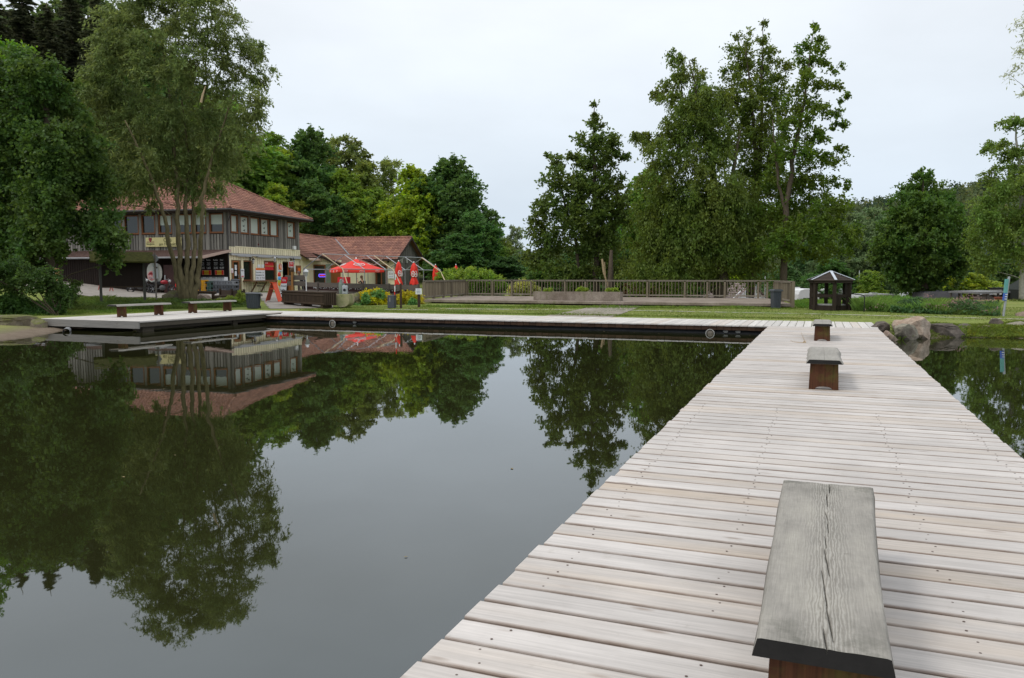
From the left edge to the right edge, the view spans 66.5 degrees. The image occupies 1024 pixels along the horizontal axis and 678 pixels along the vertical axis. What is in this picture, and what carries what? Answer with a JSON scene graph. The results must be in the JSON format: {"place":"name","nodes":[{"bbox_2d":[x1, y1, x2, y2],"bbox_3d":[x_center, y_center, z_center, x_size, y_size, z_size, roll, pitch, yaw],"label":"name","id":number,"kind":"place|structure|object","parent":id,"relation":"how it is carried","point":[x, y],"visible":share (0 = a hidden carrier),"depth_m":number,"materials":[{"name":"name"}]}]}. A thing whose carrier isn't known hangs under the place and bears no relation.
{"place":"outdoors","nodes":[
{"label":"outdoors","id":0,"kind":"place"},
{"bbox_2d":[0,308,166,315],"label":"grass","id":1,"kind":"structure","parent":0,"point":[83,311],"depth_m":35.37,"materials":[{"name":"green plant"}]},
{"bbox_2d":[26,278,218,297],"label":"path","id":2,"kind":"structure","parent":0,"point":[88,289],"depth_m":54.54,"materials":[{"name":"grey concrete"}]},
{"bbox_2d":[68,294,246,310],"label":"grass","id":3,"kind":"structure","parent":0,"point":[93,302],"depth_m":40.65,"materials":[{"name":"green plant"}]},
{"bbox_2d":[245,292,276,297],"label":"path","id":4,"kind":"structure","parent":0,"point":[266,293],"depth_m":52.48,"materials":[{"name":"grey concrete"}]},
{"bbox_2d":[329,257,383,283],"bbox_3d":[-11.901,-4.915,59.786,3.500,2.679,3.469,-2,5,-24],"label":"parasol","id":5,"kind":"object","parent":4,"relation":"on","point":[348,267],"visible":0.91,"depth_m":58.70,"materials":[{"name":"red fabric"}]},
{"bbox_2d":[303,253,440,288],"bbox_3d":[-10.414,-4.962,60.373,3.670,2.960,12.443,2,5,28],"label":"party tent","id":6,"kind":"object","parent":4,"relation":"on","point":[389,269],"visible":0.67,"depth_m":58.49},
{"bbox_2d":[261,298,332,308],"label":"path","id":7,"kind":"structure","parent":0,"point":[272,303],"depth_m":41.59,"materials":[{"name":"grey concrete"}]},
{"bbox_2d":[281,290,336,307],"bbox_3d":[-10.713,-2.102,40.901,0.700,0.800,5.520,-4,6,-38],"label":"slatted planter","id":8,"kind":"object","parent":7,"relation":"on","point":[322,299],"visible":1,"depth_m":40.01,"materials":[{"name":"brown wood"}]},
{"bbox_2d":[0,321,1023,677],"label":"water","id":9,"kind":"structure","parent":0,"point":[322,501],"depth_m":7.71,"materials":[{"name":"black liquid"}]},
{"bbox_2d":[400,326,1023,677],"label":"wooden jetty","id":10,"kind":"object","parent":9,"relation":"in","point":[650,559],"visible":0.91,"depth_m":4.82,"materials":[{"name":"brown wood"}]},
{"bbox_2d":[812,319,832,340],"bbox_3d":[8.066,-0.238,20.304,0.490,0.431,2.104,2,5,21],"label":"bench","id":11,"kind":"object","parent":10,"relation":"on","point":[822,329],"visible":1,"depth_m":19.41,"materials":[{"name":"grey wood"}]},
{"bbox_2d":[752,480,895,677],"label":"bench","id":12,"kind":"object","parent":10,"relation":"on","point":[822,613],"visible":1,"depth_m":2.91,"materials":[{"name":"grey wood"}]},
{"bbox_2d":[806,347,843,389],"bbox_3d":[4.784,0.428,11.982,0.519,0.431,2.154,2,5,21],"label":"bench","id":13,"kind":"object","parent":10,"relation":"on","point":[824,362],"visible":1,"depth_m":11.08,"materials":[{"name":"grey wood"}]},
{"bbox_2d":[0,272,1023,339],"bbox_3d":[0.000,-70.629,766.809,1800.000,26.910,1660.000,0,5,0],"label":"ground","id":14,"kind":"structure","parent":0,"point":[11,332],"depth_m":32.78,"materials":[{"name":"green plant"}]},
{"bbox_2d":[0,2,26,120],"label":"spruce tree","id":15,"kind":"object","parent":14,"relation":"on","point":[3,28],"visible":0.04,"depth_m":76.18,"materials":[{"name":"green plant"}]},
{"bbox_2d":[0,35,37,130],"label":"alder tree","id":16,"kind":"object","parent":14,"relation":"on","point":[2,43],"visible":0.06,"depth_m":41.20,"materials":[{"name":"green plant"}]},
{"bbox_2d":[0,315,40,325],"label":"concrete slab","id":17,"kind":"object","parent":14,"relation":"on","point":[18,320],"visible":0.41,"depth_m":27.60,"materials":[{"name":"grey concrete"}]},
{"bbox_2d":[4,0,42,112],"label":"spruce tree","id":18,"kind":"object","parent":14,"relation":"on","point":[21,22],"visible":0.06,"depth_m":81.20,"materials":[{"name":"green plant"}]},
{"bbox_2d":[0,288,67,314],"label":"weeds","id":19,"kind":"object","parent":14,"relation":"on","point":[14,304],"visible":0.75,"depth_m":33.13,"materials":[{"name":"green plant"}]},
{"bbox_2d":[0,251,82,314],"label":"shrub","id":20,"kind":"object","parent":14,"relation":"on","point":[41,284],"visible":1,"depth_m":32.84,"materials":[{"name":"green plant"}]},
{"bbox_2d":[30,2,80,193],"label":"spruce tree","id":21,"kind":"object","parent":14,"relation":"on","point":[48,41],"visible":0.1,"depth_m":77.53,"materials":[{"name":"green plant"}]},
{"bbox_2d":[0,43,132,297],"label":"alder tree","id":22,"kind":"object","parent":14,"relation":"on","point":[48,154],"visible":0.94,"depth_m":36.27,"materials":[{"name":"green plant"}]},
{"bbox_2d":[53,0,88,98],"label":"spruce tree","id":23,"kind":"object","parent":14,"relation":"on","point":[70,26],"visible":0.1,"depth_m":83.26,"materials":[{"name":"green plant"}]},
{"bbox_2d":[6,0,161,136],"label":"broadleaf tree","id":24,"kind":"object","parent":14,"relation":"on","point":[55,4],"depth_m":88.97,"materials":[{"name":"green plant"}]},
{"bbox_2d":[72,0,143,197],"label":"spruce tree","id":25,"kind":"object","parent":14,"relation":"on","point":[92,5],"visible":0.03,"depth_m":79.14,"materials":[{"name":"green plant"}]},
{"bbox_2d":[89,251,153,301],"bbox_3d":[-22.339,-3.415,44.816,3.252,3.178,1.400,-3,5,-30],"label":"notice board","id":26,"kind":"object","parent":14,"relation":"on","point":[132,273],"visible":0.68,"depth_m":44.86,"materials":[{"name":"brown wood"}]},
{"bbox_2d":[69,22,214,144],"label":"broadleaf tree","id":27,"kind":"object","parent":14,"relation":"on","point":[145,41],"visible":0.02,"depth_m":86.67,"materials":[{"name":"green plant"}]},
{"bbox_2d":[41,310,282,331],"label":"wooden platform","id":28,"kind":"structure","parent":14,"relation":"on","point":[141,322],"depth_m":28.77,"materials":[{"name":"grey wood"}]},
{"bbox_2d":[108,303,170,316],"bbox_3d":[-14.271,-1.120,30.012,0.514,0.471,2.604,2,5,21],"label":"bench","id":29,"kind":"object","parent":28,"relation":"on","point":[122,309],"visible":1,"depth_m":29.53,"materials":[{"name":"grey wood"}]},
{"bbox_2d":[182,300,235,312],"bbox_3d":[-12.918,-1.395,33.445,0.509,0.471,2.754,2,5,21],"label":"bench","id":30,"kind":"object","parent":28,"relation":"on","point":[192,306],"visible":0.99,"depth_m":32.98,"materials":[{"name":"grey wood"}]},
{"bbox_2d":[63,0,281,299],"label":"willow tree","id":31,"kind":"object","parent":14,"relation":"on","point":[148,158],"visible":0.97,"depth_m":43.20,"materials":[{"name":"green plant"}]},
{"bbox_2d":[39,177,313,292],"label":"cafe building","id":32,"kind":"structure","parent":14,"relation":"on","point":[241,224],"depth_m":61.31,"materials":[{"name":"brown wood"}]},
{"bbox_2d":[124,215,138,233],"bbox_3d":[-29.994,-8.990,61.619,1.423,1.488,0.230,1,5,14],"label":"window","id":33,"kind":"structure","parent":32,"relation":"in","point":[132,225],"depth_m":61.67,"materials":[{"name":"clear glass"}]},
{"bbox_2d":[141,215,155,233],"bbox_3d":[-28.486,-8.960,61.236,1.338,1.488,0.230,1,5,14],"label":"window","id":34,"kind":"structure","parent":32,"relation":"in","point":[148,224],"depth_m":61.31,"materials":[{"name":"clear glass"}]},
{"bbox_2d":[146,237,181,246],"bbox_3d":[-27.150,-7.546,60.850,3.240,0.733,0.095,1,5,14],"label":"cafe sign","id":35,"kind":"object","parent":32,"relation":"attached to","point":[156,242],"visible":0.74,"depth_m":60.90,"materials":[{"name":"yellow"}]},
{"bbox_2d":[163,265,175,292],"bbox_3d":[-25.258,-4.407,57.581,0.950,2.100,0.120,1,5,14],"label":"door","id":36,"kind":"structure","parent":32,"relation":"in","point":[168,269],"depth_m":57.57,"materials":[{"name":"brown metal"}]},
{"bbox_2d":[209,213,223,232],"bbox_3d":[-22.588,-8.840,59.738,1.287,1.488,0.230,1,5,14],"label":"window","id":37,"kind":"structure","parent":32,"relation":"in","point":[215,220],"depth_m":59.79,"materials":[{"name":"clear glass"}]},
{"bbox_2d":[162,93,302,194],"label":"broadleaf tree","id":38,"kind":"object","parent":14,"relation":"on","point":[269,164],"visible":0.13,"depth_m":88.14,"materials":[{"name":"green plant"}]},
{"bbox_2d":[245,292,262,308],"bbox_3d":[-12.980,-1.935,39.251,0.852,0.830,0.806,0,5,0],"label":"bin","id":39,"kind":"object","parent":14,"relation":"on","point":[253,299],"visible":1,"depth_m":38.99,"materials":[{"name":"grey plastic"}]},
{"bbox_2d":[238,160,296,205],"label":"broadleaf tree","id":40,"kind":"object","parent":14,"relation":"on","point":[248,186],"visible":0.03,"depth_m":89.72,"materials":[{"name":"green plant"}]},
{"bbox_2d":[249,129,289,156],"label":"broadleaf tree","id":41,"kind":"object","parent":14,"relation":"on","point":[272,139],"visible":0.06,"depth_m":97.37,"materials":[{"name":"green plant"}]},
{"bbox_2d":[259,182,311,232],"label":"broadleaf tree","id":42,"kind":"object","parent":14,"relation":"on","point":[272,192],"visible":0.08,"depth_m":86.01,"materials":[{"name":"green plant"}]},
{"bbox_2d":[267,123,356,234],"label":"broadleaf tree","id":43,"kind":"object","parent":14,"relation":"on","point":[310,147],"visible":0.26,"depth_m":94.88,"materials":[{"name":"green plant"}]},
{"bbox_2d":[286,175,355,236],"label":"broadleaf tree","id":44,"kind":"object","parent":14,"relation":"on","point":[316,196],"visible":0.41,"depth_m":89.51,"materials":[{"name":"green plant"}]},
{"bbox_2d":[336,293,353,306],"bbox_3d":[-8.467,-1.962,39.586,0.720,0.675,0.900,0,5,6],"label":"stone trough","id":45,"kind":"object","parent":14,"relation":"on","point":[344,299],"visible":1,"depth_m":39.15,"materials":[{"name":"stone"}]},
{"bbox_2d":[311,168,382,236],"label":"broadleaf tree","id":46,"kind":"object","parent":14,"relation":"on","point":[341,178],"visible":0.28,"depth_m":93.47,"materials":[{"name":"green plant"}]},
{"bbox_2d":[322,133,377,187],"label":"broadleaf tree","id":47,"kind":"object","parent":14,"relation":"on","point":[352,149],"visible":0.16,"depth_m":103.37,"materials":[{"name":"green plant"}]},
{"bbox_2d":[298,282,419,294],"bbox_3d":[-10.200,-2.994,49.504,0.180,1.275,16.403,-4,6,-38],"label":"board fence","id":48,"kind":"object","parent":14,"relation":"on","point":[387,286],"visible":0.48,"depth_m":48.48,"materials":[{"name":"brown wood"}]},
{"bbox_2d":[299,233,425,288],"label":"annex building","id":49,"kind":"structure","parent":14,"relation":"on","point":[313,246],"depth_m":78.84,"materials":[{"name":"tile"}]},
{"bbox_2d":[343,192,381,236],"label":"broadleaf tree","id":50,"kind":"object","parent":14,"relation":"on","point":[370,232],"visible":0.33,"depth_m":93.14,"materials":[{"name":"green plant"}]},
{"bbox_2d":[344,159,396,228],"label":"broadleaf tree","id":51,"kind":"object","parent":14,"relation":"on","point":[366,171],"visible":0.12,"depth_m":99.39,"materials":[{"name":"green plant"}]},
{"bbox_2d":[363,185,395,234],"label":"broadleaf tree","id":52,"kind":"object","parent":14,"relation":"on","point":[376,193],"visible":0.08,"depth_m":98.52,"materials":[{"name":"green plant"}]},
{"bbox_2d":[354,288,417,304],"bbox_3d":[-6.805,-2.037,41.605,3.773,1.358,1.214,0,5,0],"label":"green shrub","id":53,"kind":"object","parent":14,"relation":"on","point":[365,299],"visible":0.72,"depth_m":41.37,"materials":[{"name":"green plant"}]},
{"bbox_2d":[373,155,403,197],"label":"broadleaf tree","id":54,"kind":"object","parent":14,"relation":"on","point":[388,169],"visible":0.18,"depth_m":105.72,"materials":[{"name":"green plant"}]},
{"bbox_2d":[371,163,446,274],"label":"broadleaf tree","id":55,"kind":"object","parent":14,"relation":"on","point":[401,221],"visible":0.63,"depth_m":93.01,"materials":[{"name":"green plant"}]},
{"bbox_2d":[396,289,425,304],"bbox_3d":[-5.631,-2.064,41.836,2.006,1.206,1.342,0,5,0],"label":"yellow shrub","id":56,"kind":"object","parent":14,"relation":"on","point":[406,295],"visible":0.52,"depth_m":41.66,"materials":[{"name":"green plant"}]},
{"bbox_2d":[396,152,506,266],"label":"broadleaf tree","id":57,"kind":"object","parent":14,"relation":"on","point":[442,174],"visible":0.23,"depth_m":94.41,"materials":[{"name":"green plant"}]},
{"bbox_2d":[420,233,491,279],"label":"broadleaf tree","id":58,"kind":"object","parent":14,"relation":"on","point":[463,252],"visible":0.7,"depth_m":74.55,"materials":[{"name":"green plant"}]},
{"bbox_2d":[424,173,506,266],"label":"broadleaf tree","id":59,"kind":"object","parent":14,"relation":"on","point":[461,203],"visible":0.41,"depth_m":91.80,"materials":[{"name":"green plant"}]},
{"bbox_2d":[434,266,507,295],"bbox_3d":[-2.929,-3.833,55.749,5.531,2.805,4.362,0,5,0],"label":"hedge","id":60,"kind":"object","parent":14,"relation":"on","point":[466,274],"visible":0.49,"depth_m":54.92,"materials":[{"name":"green plant"}]},
{"bbox_2d":[444,209,504,269],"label":"broadleaf tree","id":61,"kind":"object","parent":14,"relation":"on","point":[479,229],"visible":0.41,"depth_m":78.43,"materials":[{"name":"green plant"}]},
{"bbox_2d":[482,256,528,289],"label":"broadleaf tree","id":62,"kind":"object","parent":14,"relation":"on","point":[508,268],"visible":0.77,"depth_m":76.70,"materials":[{"name":"green plant"}]},
{"bbox_2d":[255,319,761,334],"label":"pond wall","id":63,"kind":"structure","parent":14,"relation":"on","point":[532,327],"depth_m":28.68,"materials":[{"name":"grey concrete"}]},
{"bbox_2d":[232,310,878,330],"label":"walkway","id":64,"kind":"structure","parent":63,"relation":"on","point":[692,324],"depth_m":28.95,"materials":[{"name":"grey wood"}]},
{"bbox_2d":[506,224,526,256],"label":"broadleaf tree","id":65,"kind":"object","parent":14,"relation":"on","point":[514,232],"visible":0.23,"depth_m":93.85,"materials":[{"name":"green plant"}]},
{"bbox_2d":[506,278,540,295],"bbox_3d":[0.846,-3.695,57.851,2.574,1.594,1.618,0,5,0],"label":"hydrangea","id":66,"kind":"object","parent":14,"relation":"on","point":[535,288],"visible":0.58,"depth_m":57.45,"materials":[{"name":"green plant"}]},
{"bbox_2d":[521,260,561,290],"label":"broadleaf tree","id":67,"kind":"object","parent":14,"relation":"on","point":[530,276],"visible":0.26,"depth_m":68.63,"materials":[{"name":"green plant"}]},
{"bbox_2d":[518,99,634,291],"bbox_3d":[4.821,-10.027,56.427,8.865,13.863,5.337,0,5,0],"label":"tall alder","id":68,"kind":"object","parent":14,"relation":"on","point":[595,227],"visible":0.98,"depth_m":55.79,"materials":[{"name":"green plant"}]},
{"bbox_2d":[423,296,790,306],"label":"concrete terrace","id":69,"kind":"structure","parent":14,"relation":"on","point":[678,301],"depth_m":41.13,"materials":[{"name":"grey concrete"}]},
{"bbox_2d":[533,291,622,300],"bbox_3d":[3.452,-2.255,41.059,4.667,0.460,0.700,2,5,20],"label":"concrete trough","id":70,"kind":"object","parent":69,"relation":"on","point":[580,296],"visible":0.89,"depth_m":40.69,"materials":[{"name":"concrete"}]},
{"bbox_2d":[422,280,794,307],"bbox_3d":[4.957,-2.470,43.987,20.738,1.668,9.160,2,5,20],"label":"railing","id":71,"kind":"object","parent":69,"relation":"on","point":[432,289],"visible":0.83,"depth_m":47.05,"materials":[{"name":"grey wood"}]},
{"bbox_2d":[601,250,613,287],"bbox_3d":[6.725,-4.229,54.837,0.980,4.019,0.591,0,5,0],"label":"broken tree","id":72,"kind":"object","parent":14,"relation":"on","point":[610,271],"visible":0.6,"depth_m":54.64,"materials":[{"name":"brown plant"}]},
{"bbox_2d":[599,168,683,297],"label":"broadleaf tree","id":73,"kind":"object","parent":14,"relation":"on","point":[635,199],"visible":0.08,"depth_m":66.63,"materials":[{"name":"green plant"}]},
{"bbox_2d":[613,46,779,297],"bbox_3d":[12.150,-10.656,50.928,11.080,17.203,6.796,0,5,0],"label":"hornbeam tree","id":74,"kind":"object","parent":14,"relation":"on","point":[709,222],"visible":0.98,"depth_m":50.27,"materials":[{"name":"green plant"}]},
{"bbox_2d":[707,17,806,297],"bbox_3d":[16.918,-12.487,54.722,6.787,19.153,5.945,3,5,33],"label":"hornbeam tree","id":75,"kind":"object","parent":14,"relation":"on","point":[758,136],"visible":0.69,"depth_m":53.61,"materials":[{"name":"green plant"}]},
{"bbox_2d":[759,265,809,298],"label":"broadleaf tree","id":76,"kind":"object","parent":14,"relation":"on","point":[791,272],"visible":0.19,"depth_m":83.60,"materials":[{"name":"green plant"}]},
{"bbox_2d":[787,240,819,284],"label":"broadleaf tree","id":77,"kind":"object","parent":14,"relation":"on","point":[799,265],"visible":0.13,"depth_m":90.96,"materials":[{"name":"green plant"}]},
{"bbox_2d":[745,22,869,280],"bbox_3d":[18.525,-11.158,49.216,7.690,17.411,5.336,0,5,0],"label":"hornbeam tree","id":78,"kind":"object","parent":14,"relation":"on","point":[788,234],"visible":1,"depth_m":48.84,"materials":[{"name":"green plant"}]},
{"bbox_2d":[799,258,858,299],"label":"broadleaf tree","id":79,"kind":"object","parent":14,"relation":"on","point":[836,266],"visible":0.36,"depth_m":76.88,"materials":[{"name":"green plant"}]},
{"bbox_2d":[807,270,854,310],"bbox_3d":[14.178,-2.163,34.789,2.056,1.771,2.026,-1,5,-7],"label":"gazebo","id":80,"kind":"object","parent":14,"relation":"on","point":[831,276],"visible":0.99,"depth_m":34.27,"materials":[{"name":"brown wood"}]},
{"bbox_2d":[817,211,876,287],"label":"broadleaf tree","id":81,"kind":"object","parent":14,"relation":"on","point":[857,262],"visible":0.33,"depth_m":82.08,"materials":[{"name":"green plant"}]},
{"bbox_2d":[853,270,890,293],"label":"broadleaf tree","id":82,"kind":"object","parent":14,"relation":"on","point":[872,283],"visible":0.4,"depth_m":75.12,"materials":[{"name":"green plant"}]},
{"bbox_2d":[853,207,894,293],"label":"broadleaf tree","id":83,"kind":"object","parent":14,"relation":"on","point":[874,214],"visible":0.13,"depth_m":84.35,"materials":[{"name":"green plant"}]},
{"bbox_2d":[843,294,951,313],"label":"reeds","id":84,"kind":"object","parent":14,"relation":"on","point":[857,303],"visible":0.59,"depth_m":33.49,"materials":[{"name":"green plant"}]},
{"bbox_2d":[894,323,918,339],"bbox_3d":[11.886,-0.170,23.645,0.783,0.624,0.524,-1,5,-16],"label":"boulder","id":85,"kind":"object","parent":14,"relation":"on","point":[909,331],"visible":0.81,"depth_m":23.42,"materials":[{"name":"grey stone"}]},
{"bbox_2d":[892,316,930,338],"bbox_3d":[12.418,-0.250,24.195,1.060,0.953,0.979,0,5,0],"label":"boulder","id":86,"kind":"object","parent":14,"relation":"on","point":[921,324],"visible":0.6,"depth_m":23.82,"materials":[{"name":"beige stone"}]},
{"bbox_2d":[864,166,983,295],"bbox_3d":[33.596,-8.206,63.083,9.411,11.414,7.318,0,5,0],"label":"round tree","id":87,"kind":"object","parent":14,"relation":"on","point":[943,223],"visible":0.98,"depth_m":62.18,"materials":[{"name":"green plant"}]},
{"bbox_2d":[912,290,963,299],"bbox_3d":[34.297,-2.955,63.065,3.130,2.000,2.200,0,5,0],"label":"car","id":88,"kind":"object","parent":14,"relation":"on","point":[939,294],"visible":0.29,"depth_m":61.94,"materials":[{"name":"grey metal"}]},
{"bbox_2d":[889,296,1000,315],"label":"weeds","id":89,"kind":"object","parent":14,"relation":"on","point":[965,305],"visible":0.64,"depth_m":31.73,"materials":[{"name":"green plant"}]},
{"bbox_2d":[930,323,964,337],"bbox_3d":[13.696,-0.198,24.700,1.018,0.603,0.782,0,5,0],"label":"boulder","id":90,"kind":"object","parent":14,"relation":"on","point":[949,330],"visible":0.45,"depth_m":24.37,"materials":[{"name":"grey stone"}]},
{"bbox_2d":[890,319,1023,339],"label":"grass","id":91,"kind":"structure","parent":14,"relation":"on","point":[990,331],"depth_m":24.57,"materials":[{"name":"green plant"}]},
{"bbox_2d":[922,297,1003,315],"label":"reeds","id":92,"kind":"object","parent":14,"relation":"on","point":[942,309],"visible":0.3,"depth_m":31.48,"materials":[{"name":"green plant"}]},
{"bbox_2d":[942,276,985,299],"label":"broadleaf tree","id":93,"kind":"object","parent":14,"relation":"on","point":[963,283],"visible":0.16,"depth_m":66.89,"materials":[{"name":"green plant"}]},
{"bbox_2d":[943,272,1002,290],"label":"broadleaf tree","id":94,"kind":"object","parent":14,"relation":"on","point":[982,281],"visible":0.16,"depth_m":66.77,"materials":[{"name":"green plant"}]},
{"bbox_2d":[948,290,1009,299],"bbox_3d":[34.867,-2.452,58.491,2.257,2.354,4.000,0,5,0],"label":"carport","id":95,"kind":"object","parent":14,"relation":"on","point":[979,292],"visible":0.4,"depth_m":57.24,"materials":[{"name":"grey wood"}]},
{"bbox_2d":[960,113,1023,299],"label":"birch tree","id":96,"kind":"object","parent":14,"relation":"on","point":[1002,192],"visible":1,"depth_m":49.19,"materials":[{"name":"green plant"}]},
{"bbox_2d":[987,249,1020,285],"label":"broadleaf tree","id":97,"kind":"object","parent":14,"relation":"on","point":[1005,269],"visible":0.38,"depth_m":89.11,"materials":[{"name":"green plant"}]},
{"bbox_2d":[999,11,1023,97],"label":"silver willow","id":98,"kind":"object","parent":14,"relation":"on","point":[1019,52],"visible":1,"depth_m":29.52,"materials":[{"name":"green plant"}]},
{"bbox_2d":[0,0,1023,254],"label":"sky","id":99,"kind":"structure","parent":0,"point":[499,85],"materials":[{"name":"white"}]},
{"bbox_2d":[547,305,639,316],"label":"path","id":100,"kind":"structure","parent":0,"point":[599,310],"depth_m":34.72,"materials":[{"name":"grey concrete"}]},
{"bbox_2d":[420,303,797,308],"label":"grass","id":101,"kind":"structure","parent":0,"point":[607,306],"depth_m":37.54,"materials":[{"name":"green plant"}]},
{"bbox_2d":[299,305,1023,320],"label":"grass","id":102,"kind":"structure","parent":0,"point":[635,309],"depth_m":34.34,"materials":[{"name":"green plant"}]},
{"bbox_2d":[771,193,1020,287],"bbox_3d":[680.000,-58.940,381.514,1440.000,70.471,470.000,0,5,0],"label":"hill","id":103,"kind":"structure","parent":0,"point":[983,230],"depth_m":371.42,"materials":[{"name":"green plant"}]},
{"bbox_2d":[531,176,1020,291],"bbox_3d":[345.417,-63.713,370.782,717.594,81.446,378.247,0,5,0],"label":"hill forest","id":104,"kind":"object","parent":103,"relation":"on","point":[973,184],"visible":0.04,"depth_m":437.85,"materials":[{"name":"green plant"}]},
{"bbox_2d":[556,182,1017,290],"bbox_3d":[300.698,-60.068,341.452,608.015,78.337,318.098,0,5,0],"label":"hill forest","id":105,"kind":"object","parent":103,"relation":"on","point":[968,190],"visible":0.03,"depth_m":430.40,"materials":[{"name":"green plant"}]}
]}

